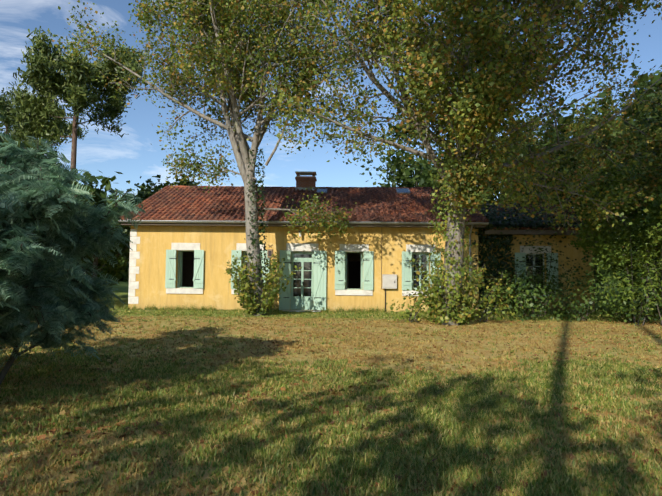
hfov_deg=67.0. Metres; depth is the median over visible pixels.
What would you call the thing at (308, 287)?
house joinery
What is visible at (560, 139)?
tree
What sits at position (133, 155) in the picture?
sky
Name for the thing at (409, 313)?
shrub
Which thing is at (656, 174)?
tree
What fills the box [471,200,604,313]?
house
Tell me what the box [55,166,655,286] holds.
woodland edge
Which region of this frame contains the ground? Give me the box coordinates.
[0,280,661,495]
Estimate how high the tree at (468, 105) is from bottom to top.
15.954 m
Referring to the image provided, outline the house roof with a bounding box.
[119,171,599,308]
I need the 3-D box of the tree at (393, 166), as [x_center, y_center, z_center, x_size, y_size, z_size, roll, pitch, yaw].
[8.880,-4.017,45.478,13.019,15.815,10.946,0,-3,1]
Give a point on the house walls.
(218, 244)
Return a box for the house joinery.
[165,250,558,309]
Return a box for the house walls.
[128,226,594,313]
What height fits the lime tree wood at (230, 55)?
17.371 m
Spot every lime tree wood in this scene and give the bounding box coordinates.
[48,0,374,315]
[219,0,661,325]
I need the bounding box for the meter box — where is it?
[382,274,396,311]
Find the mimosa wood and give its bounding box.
[0,131,145,384]
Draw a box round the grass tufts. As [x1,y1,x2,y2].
[0,303,661,495]
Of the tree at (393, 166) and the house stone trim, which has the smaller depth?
the house stone trim
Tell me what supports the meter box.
attached to the house walls
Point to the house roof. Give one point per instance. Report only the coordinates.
(393, 207)
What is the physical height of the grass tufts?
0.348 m
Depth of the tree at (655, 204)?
16.40 m
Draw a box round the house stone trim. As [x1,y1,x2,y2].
[128,229,554,311]
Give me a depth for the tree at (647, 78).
23.05 m
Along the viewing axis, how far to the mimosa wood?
5.99 m
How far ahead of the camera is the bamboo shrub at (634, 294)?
15.47 m
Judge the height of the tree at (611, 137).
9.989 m
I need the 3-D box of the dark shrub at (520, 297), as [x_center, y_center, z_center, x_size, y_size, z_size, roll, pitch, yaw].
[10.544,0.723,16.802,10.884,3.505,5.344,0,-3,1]
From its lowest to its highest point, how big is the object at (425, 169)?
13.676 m
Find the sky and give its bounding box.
[0,0,661,207]
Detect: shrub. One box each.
[386,266,523,324]
[478,229,661,323]
[580,203,661,325]
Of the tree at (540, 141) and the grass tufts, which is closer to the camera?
the grass tufts

